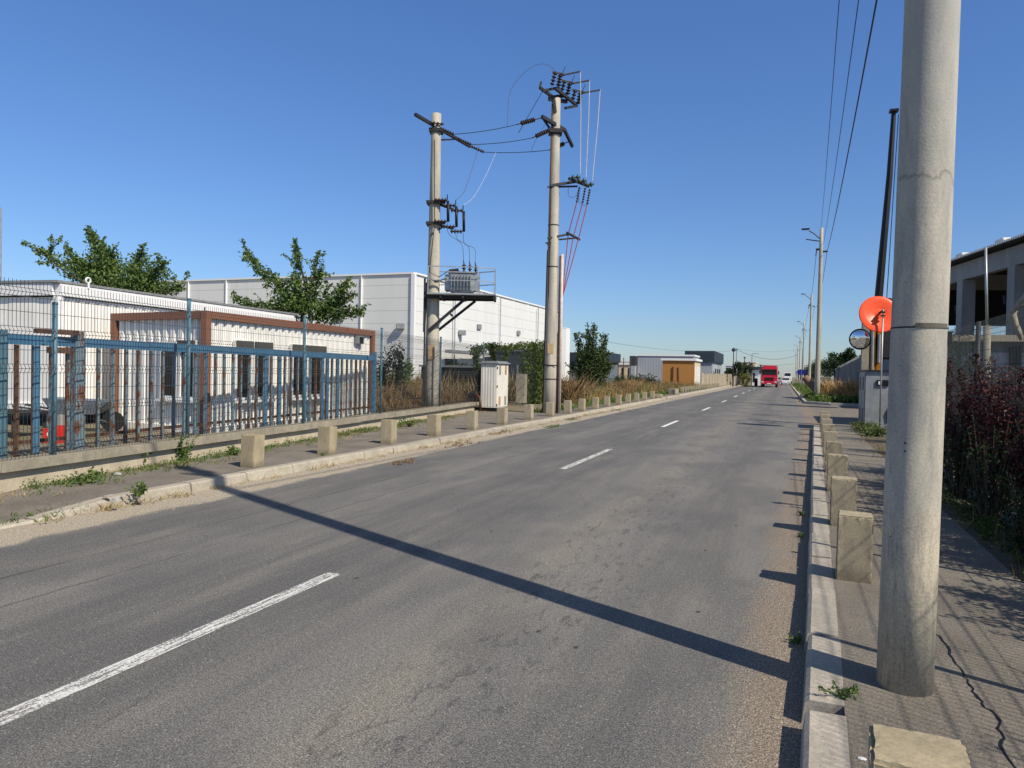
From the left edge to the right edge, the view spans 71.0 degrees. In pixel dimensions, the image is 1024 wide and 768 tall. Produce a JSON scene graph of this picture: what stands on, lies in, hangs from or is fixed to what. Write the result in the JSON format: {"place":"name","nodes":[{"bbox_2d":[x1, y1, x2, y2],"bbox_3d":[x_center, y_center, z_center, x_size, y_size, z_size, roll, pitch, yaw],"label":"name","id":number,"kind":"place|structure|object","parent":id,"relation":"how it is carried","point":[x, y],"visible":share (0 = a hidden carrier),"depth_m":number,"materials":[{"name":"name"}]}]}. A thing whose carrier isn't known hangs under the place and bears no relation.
{"place":"outdoors","nodes":[
{"label":"outdoors","id":0,"kind":"place"},
{"bbox_2d":[7,409,47,436],"bbox_3d":[-9.413,0.690,12.766,2.200,0.452,0.800,1,1,9],"label":"trestle table","id":1,"kind":"object","parent":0,"point":[29,413],"visible":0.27,"depth_m":12.66,"materials":[{"name":"metal"}]},
{"bbox_2d":[12,397,122,431],"bbox_3d":[-8.395,0.588,13.708,1.804,0.650,0.700,1,1,-14],"label":"wheelbarrow","id":2,"kind":"object","parent":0,"point":[106,418],"visible":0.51,"depth_m":13.80,"materials":[{"name":"metal"}]},
{"bbox_2d":[7,405,478,457],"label":"yard ground","id":3,"kind":"structure","parent":0,"point":[87,429],"depth_m":13.04,"materials":[{"name":"grey concrete"}]},
{"bbox_2d":[21,225,190,295],"bbox_3d":[-15.679,-2.868,28.341,7.394,6.962,2.721,2,1,21],"label":"leafy tree","id":4,"kind":"object","parent":3,"relation":"on","point":[102,268],"visible":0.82,"depth_m":28.13,"materials":[{"name":"green plant"}]},
{"bbox_2d":[0,277,297,426],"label":"prefab cabin","id":5,"kind":"object","parent":3,"relation":"on","point":[102,313],"visible":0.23,"depth_m":14.85,"materials":[{"name":"white metal"}]},
{"bbox_2d":[110,307,374,433],"bbox_3d":[-6.115,-0.330,17.470,3.189,2.445,6.886,2,1,21],"label":"site cabin","id":6,"kind":"object","parent":3,"relation":"on","point":[122,327],"visible":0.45,"depth_m":14.84,"materials":[{"name":"white metal"}]},
{"bbox_2d":[154,341,177,401],"bbox_3d":[-6.839,-0.248,14.251,0.560,1.195,0.145,2,1,28],"label":"window","id":7,"kind":"structure","parent":6,"relation":"in","point":[167,358],"depth_m":14.29,"materials":[{"name":"black glass"}]},
{"bbox_2d":[176,340,198,402],"bbox_3d":[-6.344,-0.244,13.990,0.560,1.215,0.145,2,1,28],"label":"window","id":8,"kind":"structure","parent":6,"relation":"in","point":[192,342],"depth_m":13.99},
{"bbox_2d":[233,340,253,402],"bbox_3d":[-5.515,-0.251,14.791,0.145,1.275,0.580,1,1,18],"label":"window","id":9,"kind":"structure","parent":6,"relation":"in","point":[245,376],"depth_m":14.81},
{"bbox_2d":[252,342,274,401],"bbox_3d":[-5.324,-0.257,15.365,0.145,1.275,0.650,1,1,18],"label":"window","id":10,"kind":"structure","parent":6,"relation":"in","point":[264,345],"depth_m":15.32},
{"bbox_2d":[289,344,309,399],"bbox_3d":[-4.903,-0.271,16.631,0.145,1.275,0.700,1,1,18],"label":"window","id":11,"kind":"structure","parent":6,"relation":"in","point":[294,358],"depth_m":16.55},
{"bbox_2d":[308,345,326,398],"bbox_3d":[-4.684,-0.278,17.291,0.145,1.275,0.730,1,1,18],"label":"window","id":12,"kind":"structure","parent":6,"relation":"in","point":[314,347],"depth_m":17.23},
{"bbox_2d":[230,236,371,326],"bbox_3d":[-7.099,-1.990,23.539,5.395,5.718,1.512,2,1,21],"label":"leafy tree","id":13,"kind":"object","parent":3,"relation":"on","point":[300,302],"visible":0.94,"depth_m":23.20,"materials":[{"name":"green plant"}]},
{"bbox_2d":[376,342,407,397],"bbox_3d":[-4.247,-0.229,25.146,1.230,2.618,1.191,2,1,21],"label":"shrub","id":14,"kind":"object","parent":3,"relation":"on","point":[384,376],"visible":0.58,"depth_m":25.02,"materials":[{"name":"green plant"}]},
{"bbox_2d":[376,376,479,412],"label":"dry weeds","id":15,"kind":"object","parent":3,"relation":"on","point":[452,397],"visible":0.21,"depth_m":23.90,"materials":[{"name":"brown plant"}]},
{"bbox_2d":[414,112,496,406],"bbox_3d":[-1.790,-3.800,23.687,2.596,9.700,3.311,1,1,0],"label":"transformer pole","id":16,"kind":"object","parent":3,"relation":"on","point":[462,286],"visible":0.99,"depth_m":22.92,"materials":[{"name":"concrete"}]},
{"bbox_2d":[154,272,557,378],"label":"warehouse","id":17,"kind":"structure","parent":0,"point":[395,300],"depth_m":68.45,"materials":[{"name":"grey paint"}]},
{"bbox_2d":[0,385,726,522],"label":"pavement","id":18,"kind":"structure","parent":0,"point":[21,504],"depth_m":10.41,"materials":[{"name":"concrete"}]},
{"bbox_2d":[74,466,103,484],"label":"weed plant","id":19,"kind":"object","parent":18,"relation":"on","point":[88,479],"visible":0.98,"depth_m":8.81,"materials":[{"name":"green plant"}]},
{"bbox_2d":[169,434,199,458],"bbox_3d":[-5.081,0.979,11.085,0.380,0.420,0.490,2,1,21],"label":"weed plant","id":20,"kind":"object","parent":18,"relation":"on","point":[181,451],"visible":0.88,"depth_m":11.04,"materials":[{"name":"green plant"}]},
{"bbox_2d":[20,415,453,495],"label":"ground weeds","id":21,"kind":"object","parent":18,"relation":"on","point":[268,446],"visible":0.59,"depth_m":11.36,"materials":[{"name":"green plant"}]},
{"bbox_2d":[0,402,478,492],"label":"plinth wall","id":22,"kind":"structure","parent":18,"relation":"on","point":[15,473],"depth_m":10.61,"materials":[{"name":"concrete"}]},
{"bbox_2d":[0,328,376,458],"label":"picket fence","id":23,"kind":"object","parent":22,"relation":"on","point":[5,340],"visible":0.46,"depth_m":11.21,"materials":[{"name":"blue metal"}]},
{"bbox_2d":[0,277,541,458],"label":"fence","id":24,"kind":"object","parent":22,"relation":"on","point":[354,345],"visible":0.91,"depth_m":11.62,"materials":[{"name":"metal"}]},
{"bbox_2d":[240,434,264,467],"bbox_3d":[-3.831,0.998,10.607,0.244,0.504,0.244,2,0,20],"label":"bollard","id":25,"kind":"object","parent":18,"relation":"on","point":[252,450],"visible":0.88,"depth_m":10.51,"materials":[{"name":"concrete"}]},
{"bbox_2d":[0,405,607,522],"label":"dry ground grass","id":26,"kind":"structure","parent":18,"relation":"on","point":[107,508],"depth_m":10.25,"materials":[{"name":"plant"}]},
{"bbox_2d":[317,426,336,454],"bbox_3d":[-3.189,0.980,12.396,0.245,0.504,0.245,3,0,19],"label":"bollard","id":27,"kind":"object","parent":18,"relation":"on","point":[327,440],"visible":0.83,"depth_m":12.30,"materials":[{"name":"concrete"}]},
{"bbox_2d":[380,419,396,443],"bbox_3d":[-2.455,0.961,14.310,0.244,0.503,0.246,2,0,19],"label":"bollard","id":28,"kind":"object","parent":18,"relation":"on","point":[388,431],"visible":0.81,"depth_m":14.21,"materials":[{"name":"concrete"}]},
{"bbox_2d":[427,414,440,435],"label":"bollard","id":29,"kind":"object","parent":18,"relation":"on","point":[433,425],"visible":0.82,"depth_m":16.08,"materials":[{"name":"concrete"}]},
{"bbox_2d":[466,410,477,429],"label":"bollard","id":30,"kind":"object","parent":18,"relation":"on","point":[471,420],"visible":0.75,"depth_m":17.98,"materials":[{"name":"concrete"}]},
{"bbox_2d":[479,361,510,411],"bbox_3d":[-0.654,0.091,26.831,0.780,1.877,1.280,2,1,21],"label":"electrical cabinet","id":31,"kind":"object","parent":18,"relation":"on","point":[494,385],"visible":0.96,"depth_m":26.33,"materials":[{"name":"white metal"}]},
{"bbox_2d":[497,407,507,424],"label":"bollard","id":32,"kind":"object","parent":18,"relation":"on","point":[502,415],"visible":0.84,"depth_m":19.95,"materials":[{"name":"concrete"}]},
{"bbox_2d":[524,404,533,419],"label":"bollard","id":33,"kind":"object","parent":18,"relation":"on","point":[528,411],"visible":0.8,"depth_m":22.11,"materials":[{"name":"concrete"}]},
{"bbox_2d":[517,68,600,413],"bbox_3d":[1.603,-5.071,25.748,1.343,12.404,3.215,2,1,42],"label":"switchgear pole","id":34,"kind":"object","parent":18,"relation":"on","point":[552,364],"visible":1,"depth_m":25.83,"materials":[{"name":"concrete"}]},
{"bbox_2d":[534,387,704,412],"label":"bollards","id":35,"kind":"object","parent":18,"relation":"on","point":[589,403],"visible":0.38,"depth_m":36.18,"materials":[{"name":"beige concrete"}]},
{"bbox_2d":[0,385,731,528],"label":"kerb","id":36,"kind":"structure","parent":0,"point":[206,483],"depth_m":10.46,"materials":[{"name":"concrete"}]},
{"bbox_2d":[0,379,1021,767],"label":"road","id":37,"kind":"structure","parent":0,"point":[468,583],"depth_m":4.80,"materials":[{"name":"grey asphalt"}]},
{"bbox_2d":[0,500,87,523],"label":"kerb weed","id":38,"kind":"object","parent":37,"relation":"on","point":[16,514],"visible":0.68,"depth_m":7.27,"materials":[{"name":"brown plant"}]},
{"bbox_2d":[124,481,147,497],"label":"weed plant","id":39,"kind":"object","parent":37,"relation":"on","point":[142,488],"visible":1,"depth_m":8.05,"materials":[{"name":"green plant"}]},
{"bbox_2d":[0,449,611,724],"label":"lane marking","id":40,"kind":"object","parent":37,"relation":"on","point":[129,660],"visible":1,"depth_m":3.95,"materials":[{"name":"paint"}]},
{"bbox_2d":[702,373,741,385],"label":"boundary wall","id":41,"kind":"structure","parent":37,"relation":"on","point":[720,379],"depth_m":104.54,"materials":[{"name":"paint"}]},
{"bbox_2d":[759,365,778,386],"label":"truck","id":42,"kind":"object","parent":37,"relation":"on","point":[769,374],"visible":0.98,"depth_m":107.39,"materials":[{"name":"red metal"}]},
{"bbox_2d":[0,0,1023,377],"label":"sky","id":43,"kind":"structure","parent":0,"point":[190,130],"materials":[{"name":"blue"}]},
{"bbox_2d":[474,400,575,412],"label":"field","id":44,"kind":"structure","parent":0,"point":[514,408],"depth_m":30.25,"materials":[{"name":"soil"}]},
{"bbox_2d":[419,365,480,386],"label":"dark sheds","id":45,"kind":"object","parent":44,"relation":"on","point":[458,368],"visible":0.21,"depth_m":36.32,"materials":[{"name":"grey paint"}]},
{"bbox_2d":[376,362,540,401],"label":"tall dry grass","id":46,"kind":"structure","parent":44,"relation":"on","point":[513,390],"depth_m":34.79,"materials":[{"name":"brown plant"}]},
{"bbox_2d":[466,339,543,404],"bbox_3d":[0.059,-0.118,31.047,1.015,3.988,9.271,2,1,21],"label":"climbing vine","id":47,"kind":"object","parent":44,"relation":"on","point":[537,347],"visible":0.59,"depth_m":32.58,"materials":[{"name":"green plant"}]},
{"bbox_2d":[490,349,537,380],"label":"dark shed","id":48,"kind":"structure","parent":44,"relation":"on","point":[512,362],"depth_m":74.78,"materials":[{"name":"grey metal"}]},
{"bbox_2d":[515,365,526,404],"bbox_3d":[0.422,0.051,31.956,0.500,1.800,0.110,1,1,4],"label":"grey board","id":49,"kind":"object","parent":44,"relation":"on","point":[519,381],"visible":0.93,"depth_m":31.90,"materials":[{"name":"concrete"}]},
{"bbox_2d":[561,328,569,380],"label":"white tower","id":50,"kind":"structure","parent":44,"relation":"on","point":[566,345],"depth_m":97.89,"materials":[{"name":"white metal"}]},
{"bbox_2d":[556,365,595,403],"bbox_3d":[2.921,-0.002,35.514,3.490,2.072,3.066,2,1,21],"label":"dry bush","id":51,"kind":"object","parent":44,"relation":"on","point":[569,391],"visible":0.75,"depth_m":35.05,"materials":[{"name":"brown plant"}]},
{"bbox_2d":[565,322,618,386],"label":"young tree","id":52,"kind":"object","parent":44,"relation":"on","point":[592,360],"visible":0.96,"depth_m":48.92,"materials":[{"name":"green plant"}]},
{"bbox_2d":[569,352,620,382],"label":"office block","id":53,"kind":"structure","parent":44,"relation":"on","point":[613,357],"depth_m":102.90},
{"bbox_2d":[514,378,703,402],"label":"dry weeds","id":54,"kind":"object","parent":44,"relation":"on","point":[627,388],"visible":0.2,"depth_m":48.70,"materials":[{"name":"brown plant"}]},
{"bbox_2d":[608,373,660,384],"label":"bramble","id":55,"kind":"object","parent":44,"relation":"on","point":[619,378],"visible":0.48,"depth_m":74.12,"materials":[{"name":"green plant"}]},
{"bbox_2d":[579,381,698,402],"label":"green weeds","id":56,"kind":"object","parent":44,"relation":"on","point":[665,390],"visible":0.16,"depth_m":48.99,"materials":[{"name":"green plant"}]},
{"bbox_2d":[637,354,699,381],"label":"grey hall","id":57,"kind":"structure","parent":44,"relation":"on","point":[650,363],"depth_m":94.52,"materials":[{"name":"grey metal"}]},
{"bbox_2d":[661,358,701,385],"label":"transformer kiosk","id":58,"kind":"object","parent":44,"relation":"on","point":[682,370],"visible":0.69,"depth_m":83.59,"materials":[{"name":"orange paint"}]},
{"bbox_2d":[685,351,723,384],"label":"showroom","id":59,"kind":"structure","parent":44,"relation":"on","point":[712,362],"depth_m":102.98,"materials":[{"name":"grey metal"}]},
{"bbox_2d":[790,384,858,406],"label":"side kerb","id":60,"kind":"structure","parent":0,"point":[824,403],"depth_m":42.17,"materials":[{"name":"grey concrete"}]},
{"bbox_2d":[791,380,858,403],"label":"verge","id":61,"kind":"structure","parent":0,"point":[793,381],"depth_m":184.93,"materials":[{"name":"green plant"}]},
{"bbox_2d":[801,294,814,377],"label":"utility pole","id":62,"kind":"object","parent":61,"relation":"on","point":[810,342],"visible":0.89,"depth_m":85.79,"materials":[{"name":"concrete"}]},
{"bbox_2d":[801,228,827,394],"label":"utility pole","id":63,"kind":"object","parent":61,"relation":"on","point":[818,345],"visible":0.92,"depth_m":45.88,"materials":[{"name":"concrete"}]},
{"bbox_2d":[824,0,858,238],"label":"power cable","id":64,"kind":"object","parent":63,"relation":"attached to","point":[845,98],"visible":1,"depth_m":17.71,"materials":[{"name":"black rubber"}]},
{"bbox_2d":[827,0,877,250],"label":"power cable","id":65,"kind":"object","parent":63,"relation":"attached to","point":[857,102],"visible":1,"depth_m":16.64,"materials":[{"name":"black rubber"}]},
{"bbox_2d":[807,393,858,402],"bbox_3d":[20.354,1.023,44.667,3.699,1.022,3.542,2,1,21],"label":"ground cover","id":66,"kind":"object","parent":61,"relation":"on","point":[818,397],"visible":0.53,"depth_m":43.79,"materials":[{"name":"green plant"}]},
{"bbox_2d":[814,378,854,396],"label":"dry bush","id":67,"kind":"object","parent":61,"relation":"on","point":[829,390],"visible":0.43,"depth_m":45.88,"materials":[{"name":"brown plant"}]},
{"bbox_2d":[825,351,844,383],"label":"roadside tree","id":68,"kind":"object","parent":61,"relation":"on","point":[836,365],"visible":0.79,"depth_m":109.40,"materials":[{"name":"green plant"}]},
{"bbox_2d":[826,376,858,396],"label":"dry bush","id":69,"kind":"object","parent":61,"relation":"on","point":[843,391],"visible":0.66,"depth_m":44.61,"materials":[{"name":"brown plant"}]},
{"bbox_2d":[841,347,856,362],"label":"roadside tree","id":70,"kind":"object","parent":61,"relation":"on","point":[848,355],"visible":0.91,"depth_m":85.81,"materials":[{"name":"green plant"}]},
{"bbox_2d":[834,355,888,386],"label":"panel wall","id":71,"kind":"structure","parent":61,"relation":"on","point":[848,370],"depth_m":67.93,"materials":[{"name":"grey concrete"}]},
{"bbox_2d":[800,425,850,767],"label":"kerb","id":72,"kind":"structure","parent":0,"point":[824,739],"depth_m":3.90,"materials":[{"name":"grey concrete"}]},
{"bbox_2d":[818,680,859,700],"bbox_3d":[1.521,1.432,3.350,0.181,0.076,0.111,2,1,21],"label":"weed plant","id":73,"kind":"object","parent":72,"relation":"on","point":[845,693],"visible":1,"depth_m":3.34,"materials":[{"name":"green plant"}]},
{"bbox_2d":[808,404,858,427],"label":"side road","id":74,"kind":"structure","parent":0,"point":[841,416],"depth_m":32.63,"materials":[{"name":"concrete"}]},
{"bbox_2d":[860,324,869,369],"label":"gate pillar","id":75,"kind":"structure","parent":74,"relation":"on","point":[864,364],"depth_m":23.41,"materials":[{"name":"concrete"}]},
{"bbox_2d":[849,329,870,349],"bbox_3d":[11.091,-1.411,22.971,0.624,0.663,1.167,2,1,21],"label":"traffic mirror","id":76,"kind":"object","parent":75,"relation":"attached to","point":[859,339],"visible":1,"depth_m":22.51,"materials":[{"name":"grey glass"}]},
{"bbox_2d":[868,108,898,369],"bbox_3d":[20.198,-6.447,38.019,2.924,15.570,4.070,2,1,21],"label":"utility pole","id":77,"kind":"object","parent":74,"relation":"on","point":[875,354],"visible":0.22,"depth_m":37.26,"materials":[{"name":"metal"}]},
{"bbox_2d":[948,233,1023,334],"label":"concrete hall","id":78,"kind":"structure","parent":74,"relation":"on","point":[1005,262],"depth_m":44.15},
{"bbox_2d":[948,335,1023,395],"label":"fence","id":79,"kind":"object","parent":74,"relation":"on","point":[999,348],"visible":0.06,"depth_m":22.44,"materials":[{"name":"grey metal"}]},
{"bbox_2d":[819,426,1023,767],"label":"pavement","id":80,"kind":"structure","parent":0,"point":[954,701],"depth_m":4.01,"materials":[{"name":"concrete"}]},
{"bbox_2d":[823,431,837,456],"bbox_3d":[5.979,1.144,13.494,0.244,0.504,0.244,1,0,24],"label":"bollard","id":81,"kind":"object","parent":80,"relation":"on","point":[829,435],"visible":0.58,"depth_m":13.41,"materials":[{"name":"concrete"}]},
{"bbox_2d":[824,441,842,471],"bbox_3d":[5.092,1.163,11.370,0.244,0.504,0.244,3,1,25],"label":"bollard","id":82,"kind":"object","parent":80,"relation":"on","point":[834,447],"visible":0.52,"depth_m":11.27,"materials":[{"name":"concrete"}]},
{"bbox_2d":[826,453,847,490],"bbox_3d":[4.286,1.180,9.469,0.244,0.504,0.244,2,1,26],"label":"bollard","id":83,"kind":"object","parent":80,"relation":"on","point":[837,464],"visible":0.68,"depth_m":9.37,"materials":[{"name":"concrete"}]},
{"bbox_2d":[830,475,856,525],"bbox_3d":[3.365,1.200,7.292,0.244,0.504,0.244,1,1,26],"label":"bollard","id":84,"kind":"object","parent":80,"relation":"on","point":[843,492],"visible":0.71,"depth_m":7.19,"materials":[{"name":"concrete"}]},
{"bbox_2d":[835,510,873,583],"bbox_3d":[2.553,1.218,5.356,0.245,0.504,0.245,2,1,25],"label":"bollard","id":85,"kind":"object","parent":80,"relation":"on","point":[854,550],"visible":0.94,"depth_m":5.25,"materials":[{"name":"concrete"}]},
{"bbox_2d":[876,0,960,696],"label":"utility pole","id":86,"kind":"object","parent":80,"relation":"on","point":[920,340],"visible":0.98,"depth_m":3.36,"materials":[{"name":"concrete"}]},
{"bbox_2d":[868,723,970,767],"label":"bollard","id":87,"kind":"object","parent":80,"relation":"on","point":[891,747],"visible":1,"depth_m":1.96,"materials":[{"name":"concrete"}]},
{"bbox_2d":[936,634,1023,767],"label":"pavement crack","id":88,"kind":"object","parent":80,"relation":"on","point":[998,718],"visible":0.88,"depth_m":3.28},
{"bbox_2d":[852,428,1023,581],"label":"verge soil","id":89,"kind":"structure","parent":0,"point":[998,554],"depth_m":7.19,"materials":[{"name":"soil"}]},
{"bbox_2d":[853,424,886,436],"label":"weeds","id":90,"kind":"object","parent":89,"relation":"on","point":[878,431],"visible":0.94,"depth_m":18.68,"materials":[{"name":"green plant"}]},
{"bbox_2d":[858,370,888,428],"bbox_3d":[11.129,0.448,22.043,0.800,1.740,1.820,2,1,21],"label":"electrical cabinet","id":91,"kind":"object","parent":89,"relation":"on","point":[869,390],"visible":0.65,"depth_m":21.30,"materials":[{"name":"grey metal"}]},
{"bbox_2d":[859,296,891,426],"bbox_3d":[10.758,-0.625,21.128,1.097,3.943,0.500,2,1,21],"label":"traffic mirror","id":92,"kind":"object","parent":89,"relation":"on","point":[874,313],"visible":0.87,"depth_m":21.07,"materials":[{"name":"orange plastic"}]},
{"bbox_2d":[942,412,982,498],"bbox_3d":[5.720,0.935,9.172,0.660,1.182,0.640,2,1,21],"label":"hedge shrub","id":93,"kind":"object","parent":89,"relation":"on","point":[959,474],"visible":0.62,"depth_m":9.12,"materials":[{"name":"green plant"}]},
{"bbox_2d":[945,320,998,409],"bbox_3d":[10.037,-0.011,16.091,1.659,2.871,1.604,1,1,-26],"label":"hedge shrub","id":94,"kind":"object","parent":89,"relation":"on","point":[971,363],"visible":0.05,"depth_m":16.01,"materials":[{"name":"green plant"}]},
{"bbox_2d":[944,356,1017,481],"bbox_3d":[6.899,0.512,10.529,1.262,1.984,1.537,2,1,21],"label":"hedge shrub","id":95,"kind":"object","parent":89,"relation":"on","point":[952,384],"visible":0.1,"depth_m":10.62,"materials":[{"name":"red plant"}]},
{"bbox_2d":[941,485,1023,577],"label":"ivy","id":96,"kind":"object","parent":89,"relation":"on","point":[991,522],"visible":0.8,"depth_m":7.25,"materials":[{"name":"green plant"}]},
{"bbox_2d":[942,309,1023,527],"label":"fence","id":97,"kind":"object","parent":89,"relation":"on","point":[979,338],"visible":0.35,"depth_m":8.79,"materials":[{"name":"metal"}]},
{"bbox_2d":[1007,294,1023,339],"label":"dead branch","id":98,"kind":"object","parent":97,"relation":"hanging from","point":[1012,313],"visible":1,"depth_m":7.32,"materials":[{"name":"wood"}]},
{"bbox_2d":[945,353,1023,497],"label":"hedge shrub","id":99,"kind":"object","parent":89,"relation":"on","point":[964,405],"visible":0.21,"depth_m":9.08,"materials":[{"name":"red plant"}]},
{"bbox_2d":[983,247,990,376],"bbox_3d":[8.202,-0.428,12.396,0.196,3.854,0.124,2,1,21],"label":"steel post","id":100,"kind":"object","parent":89,"relation":"on","point":[985,354],"visible":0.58,"depth_m":12.37,"materials":[{"name":"metal"}]},
{"bbox_2d":[958,408,1023,522],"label":"hedge shrub","id":101,"kind":"object","parent":89,"relation":"on","point":[983,499],"visible":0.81,"depth_m":7.63,"materials":[{"name":"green plant"}]},
{"bbox_2d":[969,366,1023,506],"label":"hedge shrub","id":102,"kind":"object","parent":89,"relation":"on","point":[992,416],"visible":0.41,"depth_m":7.81,"materials":[{"name":"red plant"}]},
{"bbox_2d":[987,469,1023,554],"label":"hedge shrub","id":103,"kind":"object","parent":89,"relation":"on","point":[1018,511],"visible":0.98,"depth_m":6.31,"materials":[{"name":"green plant"}]},
{"bbox_2d":[1003,368,1023,503],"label":"hedge shrub","id":104,"kind":"object","parent":89,"relation":"on","point":[1014,456],"visible":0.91,"depth_m":6.87,"materials":[{"name":"red plant"}]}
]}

